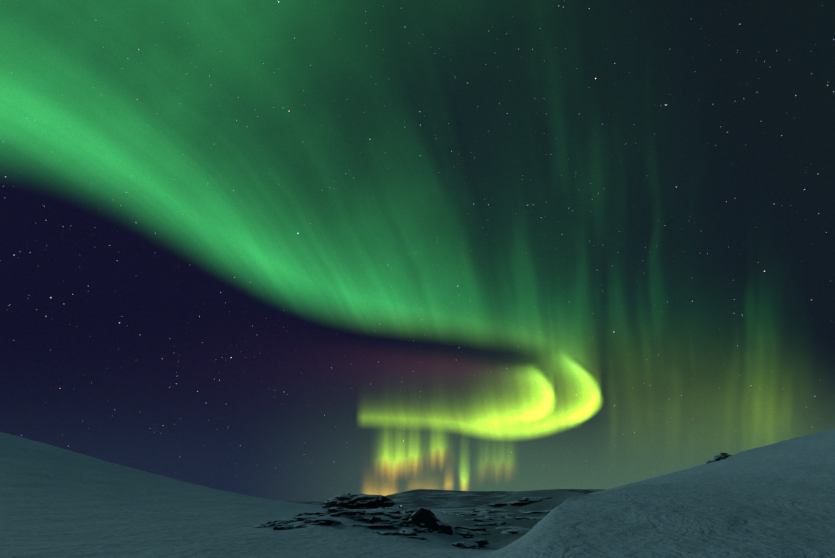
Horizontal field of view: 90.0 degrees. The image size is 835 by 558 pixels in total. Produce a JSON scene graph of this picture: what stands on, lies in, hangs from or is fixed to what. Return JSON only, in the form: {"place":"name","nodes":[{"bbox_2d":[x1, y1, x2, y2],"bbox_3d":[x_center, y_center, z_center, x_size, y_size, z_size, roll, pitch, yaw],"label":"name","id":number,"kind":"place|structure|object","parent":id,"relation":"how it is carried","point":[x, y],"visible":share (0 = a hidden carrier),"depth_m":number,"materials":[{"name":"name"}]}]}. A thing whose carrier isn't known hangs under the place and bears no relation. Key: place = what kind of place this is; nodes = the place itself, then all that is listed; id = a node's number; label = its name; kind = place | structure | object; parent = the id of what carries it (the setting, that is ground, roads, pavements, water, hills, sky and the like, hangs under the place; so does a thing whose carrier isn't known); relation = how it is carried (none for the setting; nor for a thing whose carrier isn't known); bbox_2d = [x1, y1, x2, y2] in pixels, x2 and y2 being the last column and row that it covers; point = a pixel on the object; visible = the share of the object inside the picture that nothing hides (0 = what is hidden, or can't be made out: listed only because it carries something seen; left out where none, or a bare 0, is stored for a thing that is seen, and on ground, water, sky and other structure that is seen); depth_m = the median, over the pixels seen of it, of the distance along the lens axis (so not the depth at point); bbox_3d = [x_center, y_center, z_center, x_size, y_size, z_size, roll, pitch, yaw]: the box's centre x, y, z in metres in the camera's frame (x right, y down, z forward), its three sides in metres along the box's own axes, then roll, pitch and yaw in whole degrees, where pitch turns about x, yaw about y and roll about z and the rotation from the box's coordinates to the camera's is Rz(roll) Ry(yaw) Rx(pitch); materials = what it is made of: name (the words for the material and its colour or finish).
{"place":"outdoors","nodes":[
{"label":"outdoors","id":0,"kind":"place"},
{"bbox_2d":[401,517,410,524],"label":"rock","id":1,"kind":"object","parent":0,"point":[406,519],"depth_m":48.81,"materials":[{"name":"grey stone"}]},
{"bbox_2d":[0,429,834,557],"bbox_3d":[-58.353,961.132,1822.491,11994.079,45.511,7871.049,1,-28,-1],"label":"ground snow","id":2,"kind":"structure","parent":0,"point":[774,500],"depth_m":43.34,"materials":[{"name":"snow"}]},
{"bbox_2d":[251,525,265,527],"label":"knoll rock","id":3,"kind":"object","parent":2,"relation":"on","point":[260,526],"visible":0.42,"depth_m":46.17,"materials":[{"name":"grey stone"}]},
{"bbox_2d":[261,519,281,524],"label":"knoll rock","id":4,"kind":"object","parent":2,"relation":"on","point":[268,523],"visible":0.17,"depth_m":48.68,"materials":[{"name":"grey stone"}]},
{"bbox_2d":[266,523,287,527],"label":"knoll rock","id":5,"kind":"object","parent":2,"relation":"on","point":[270,525],"visible":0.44,"depth_m":45.55,"materials":[{"name":"grey stone"}]},
{"bbox_2d":[272,526,293,529],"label":"knoll rock","id":6,"kind":"object","parent":2,"relation":"on","point":[282,527],"visible":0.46,"depth_m":43.61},
{"bbox_2d":[276,520,291,523],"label":"knoll rock","id":7,"kind":"object","parent":2,"relation":"on","point":[284,521],"visible":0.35,"depth_m":47.01,"materials":[{"name":"grey stone"}]},
{"bbox_2d":[286,523,306,527],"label":"knoll rock","id":8,"kind":"object","parent":2,"relation":"on","point":[299,525],"visible":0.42,"depth_m":44.62,"materials":[{"name":"grey stone"}]},
{"bbox_2d":[292,513,307,517],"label":"knoll rock","id":9,"kind":"object","parent":2,"relation":"on","point":[298,515],"visible":0.5,"depth_m":49.80,"materials":[{"name":"grey stone"}]},
{"bbox_2d":[292,516,317,520],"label":"knoll rock","id":10,"kind":"object","parent":2,"relation":"on","point":[302,518],"visible":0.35,"depth_m":47.27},
{"bbox_2d":[303,510,330,515],"bbox_3d":[-11.954,28.297,50.263,4.120,0.799,1.671,-10,-30,17],"label":"knoll rock","id":11,"kind":"object","parent":2,"relation":"on","point":[321,513],"visible":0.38,"depth_m":49.96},
{"bbox_2d":[309,518,340,525],"bbox_3d":[-10.246,26.726,45.991,3.776,0.787,1.978,-2,-28,4],"label":"knoll rock","id":12,"kind":"object","parent":2,"relation":"on","point":[324,521],"visible":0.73,"depth_m":45.38,"materials":[{"name":"grey stone"}]},
{"bbox_2d":[327,507,348,512],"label":"knoll rock","id":13,"kind":"object","parent":2,"relation":"on","point":[334,509],"visible":0.62,"depth_m":50.60,"materials":[{"name":"grey stone"}]},
{"bbox_2d":[329,511,359,516],"bbox_3d":[-8.449,27.587,48.982,4.538,0.618,1.629,-7,-29,13],"label":"knoll rock","id":14,"kind":"object","parent":2,"relation":"on","point":[347,514],"visible":0.88,"depth_m":48.57,"materials":[{"name":"black stone"}]},
{"bbox_2d":[350,509,364,513],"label":"knoll rock","id":15,"kind":"object","parent":2,"relation":"on","point":[360,510],"visible":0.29,"depth_m":50.87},
{"bbox_2d":[322,493,394,508],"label":"rock outcrop","id":16,"kind":"object","parent":2,"relation":"on","point":[355,501],"visible":0.83,"depth_m":128.52,"materials":[{"name":"black stone"}]},
{"bbox_2d":[350,516,369,519],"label":"knoll rock","id":17,"kind":"object","parent":2,"relation":"on","point":[360,518],"visible":0.69,"depth_m":48.24,"materials":[{"name":"grey stone"}]},
{"bbox_2d":[366,517,389,523],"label":"knoll rock","id":18,"kind":"object","parent":2,"relation":"on","point":[376,520],"visible":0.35,"depth_m":47.65,"materials":[{"name":"grey stone"}]},
{"bbox_2d":[361,524,400,527],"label":"knoll rock","id":19,"kind":"object","parent":2,"relation":"on","point":[379,526],"visible":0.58,"depth_m":46.37,"materials":[{"name":"grey stone"}]},
{"bbox_2d":[362,511,410,517],"bbox_3d":[-4.210,28.621,50.707,7.216,0.804,1.604,-8,-29,15],"label":"knoll rock","id":20,"kind":"object","parent":2,"relation":"on","point":[376,513],"visible":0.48,"depth_m":50.30,"materials":[{"name":"grey stone"}]},
{"bbox_2d":[376,510,399,513],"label":"knoll rock","id":21,"kind":"object","parent":2,"relation":"on","point":[392,511],"visible":0.46,"depth_m":51.12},
{"bbox_2d":[377,531,402,535],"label":"knoll rock","id":22,"kind":"object","parent":2,"relation":"on","point":[387,533],"visible":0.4,"depth_m":43.54,"materials":[{"name":"grey stone"}]},
{"bbox_2d":[389,520,403,525],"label":"knoll rock","id":23,"kind":"object","parent":2,"relation":"on","point":[394,521],"visible":0.38,"depth_m":47.98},
{"bbox_2d":[389,521,406,524],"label":"knoll rock","id":24,"kind":"object","parent":2,"relation":"on","point":[398,522],"visible":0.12,"depth_m":48.02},
{"bbox_2d":[399,529,417,535],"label":"knoll rock","id":25,"kind":"object","parent":2,"relation":"on","point":[408,532],"visible":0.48,"depth_m":44.78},
{"bbox_2d":[402,524,418,526],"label":"knoll rock","id":26,"kind":"object","parent":2,"relation":"on","point":[411,525],"visible":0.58,"depth_m":47.85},
{"bbox_2d":[405,509,417,513],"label":"knoll rock","id":27,"kind":"object","parent":2,"relation":"on","point":[410,511],"visible":0.4,"depth_m":51.28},
{"bbox_2d":[405,536,425,538],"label":"knoll rock","id":28,"kind":"object","parent":2,"relation":"on","point":[418,537],"visible":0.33,"depth_m":43.78,"materials":[{"name":"grey stone"}]},
{"bbox_2d":[412,527,433,532],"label":"knoll rock","id":29,"kind":"object","parent":2,"relation":"on","point":[421,530],"visible":0.6,"depth_m":46.92,"materials":[{"name":"grey stone"}]},
{"bbox_2d":[408,508,452,534],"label":"boulder","id":30,"kind":"structure","parent":2,"relation":"on","point":[422,518],"depth_m":48.62,"materials":[{"name":"black stone"}]},
{"bbox_2d":[452,542,468,548],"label":"knoll rock","id":31,"kind":"object","parent":2,"relation":"on","point":[459,545],"visible":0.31,"depth_m":43.76,"materials":[{"name":"grey stone"}]},
{"bbox_2d":[448,511,473,513],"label":"hollow rock","id":32,"kind":"object","parent":2,"relation":"on","point":[456,512],"visible":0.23,"depth_m":105.23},
{"bbox_2d":[456,532,472,535],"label":"knoll rock","id":33,"kind":"object","parent":2,"relation":"on","point":[465,533],"visible":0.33,"depth_m":50.37,"materials":[{"name":"grey stone"}]},
{"bbox_2d":[454,526,486,531],"bbox_3d":[6.715,36.575,60.933,6.909,0.839,2.293,-9,-30,16],"label":"hollow rock","id":34,"kind":"object","parent":2,"relation":"on","point":[473,529],"visible":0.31,"depth_m":60.35,"materials":[{"name":"grey stone"}]},
{"bbox_2d":[460,541,480,549],"bbox_3d":[4.734,28.521,44.376,4.338,1.093,2.351,-4,-29,8],"label":"knoll rock","id":35,"kind":"object","parent":2,"relation":"on","point":[471,545],"visible":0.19,"depth_m":44.02,"materials":[{"name":"grey stone"}]},
{"bbox_2d":[454,538,489,545],"bbox_3d":[5.643,29.849,47.270,5.177,0.769,3.812,7,-29,-13],"label":"knoll rock","id":36,"kind":"object","parent":2,"relation":"on","point":[480,541],"visible":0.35,"depth_m":47.19,"materials":[{"name":"grey stone"}]},
{"bbox_2d":[467,512,490,515],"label":"hollow rock","id":37,"kind":"object","parent":2,"relation":"on","point":[476,513],"visible":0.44,"depth_m":95.31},
{"bbox_2d":[473,532,488,534],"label":"hollow rock","id":38,"kind":"object","parent":2,"relation":"on","point":[481,533],"visible":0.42,"depth_m":58.01,"materials":[{"name":"grey stone"}]},
{"bbox_2d":[480,510,494,512],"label":"hollow rock","id":39,"kind":"object","parent":2,"relation":"on","point":[484,511],"visible":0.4,"depth_m":99.12,"materials":[{"name":"grey stone"}]},
{"bbox_2d":[473,518,505,521],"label":"hollow rock","id":40,"kind":"object","parent":2,"relation":"on","point":[486,519],"visible":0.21,"depth_m":74.97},
{"bbox_2d":[474,521,505,525],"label":"hollow rock","id":41,"kind":"object","parent":2,"relation":"on","point":[498,523],"visible":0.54,"depth_m":66.70,"materials":[{"name":"grey stone"}]},
{"bbox_2d":[472,508,508,512],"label":"hollow rock","id":42,"kind":"object","parent":2,"relation":"on","point":[482,509],"visible":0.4,"depth_m":102.17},
{"bbox_2d":[482,516,501,517],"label":"hollow rock","id":43,"kind":"object","parent":2,"relation":"on","point":[491,517],"visible":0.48,"depth_m":84.18,"materials":[{"name":"grey stone"}]},
{"bbox_2d":[487,502,508,506],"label":"hollow rock","id":44,"kind":"object","parent":2,"relation":"on","point":[499,505],"visible":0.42,"depth_m":113.08,"materials":[{"name":"black stone"}]},
{"bbox_2d":[492,513,513,514],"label":"hollow rock","id":45,"kind":"object","parent":2,"relation":"on","point":[504,514],"visible":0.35,"depth_m":90.33,"materials":[{"name":"grey stone"}]},
{"bbox_2d":[495,526,525,528],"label":"hollow rock","id":46,"kind":"object","parent":2,"relation":"on","point":[511,527],"visible":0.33,"depth_m":62.51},
{"bbox_2d":[501,529,529,534],"bbox_3d":[14.220,35.430,58.382,6.544,0.829,3.252,-3,-28,5],"label":"hollow rock","id":47,"kind":"object","parent":2,"relation":"on","point":[518,532],"visible":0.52,"depth_m":57.65,"materials":[{"name":"grey stone"}]},
{"bbox_2d":[511,497,542,503],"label":"hollow rock","id":48,"kind":"object","parent":2,"relation":"on","point":[527,500],"visible":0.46,"depth_m":106.64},
{"bbox_2d":[515,517,543,519],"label":"hollow rock","id":49,"kind":"object","parent":2,"relation":"on","point":[522,518],"visible":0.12,"depth_m":76.09,"materials":[{"name":"grey stone"}]},
{"bbox_2d":[523,510,550,513],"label":"hollow rock","id":50,"kind":"object","parent":2,"relation":"on","point":[538,512],"visible":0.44,"depth_m":87.57,"materials":[{"name":"grey stone"}]},
{"bbox_2d":[713,453,732,460],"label":"ridge outcrop","id":51,"kind":"object","parent":2,"relation":"on","point":[720,456],"visible":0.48,"depth_m":190.66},
{"bbox_2d":[0,0,834,501],"label":"sky","id":52,"kind":"structure","parent":0,"point":[282,250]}
]}

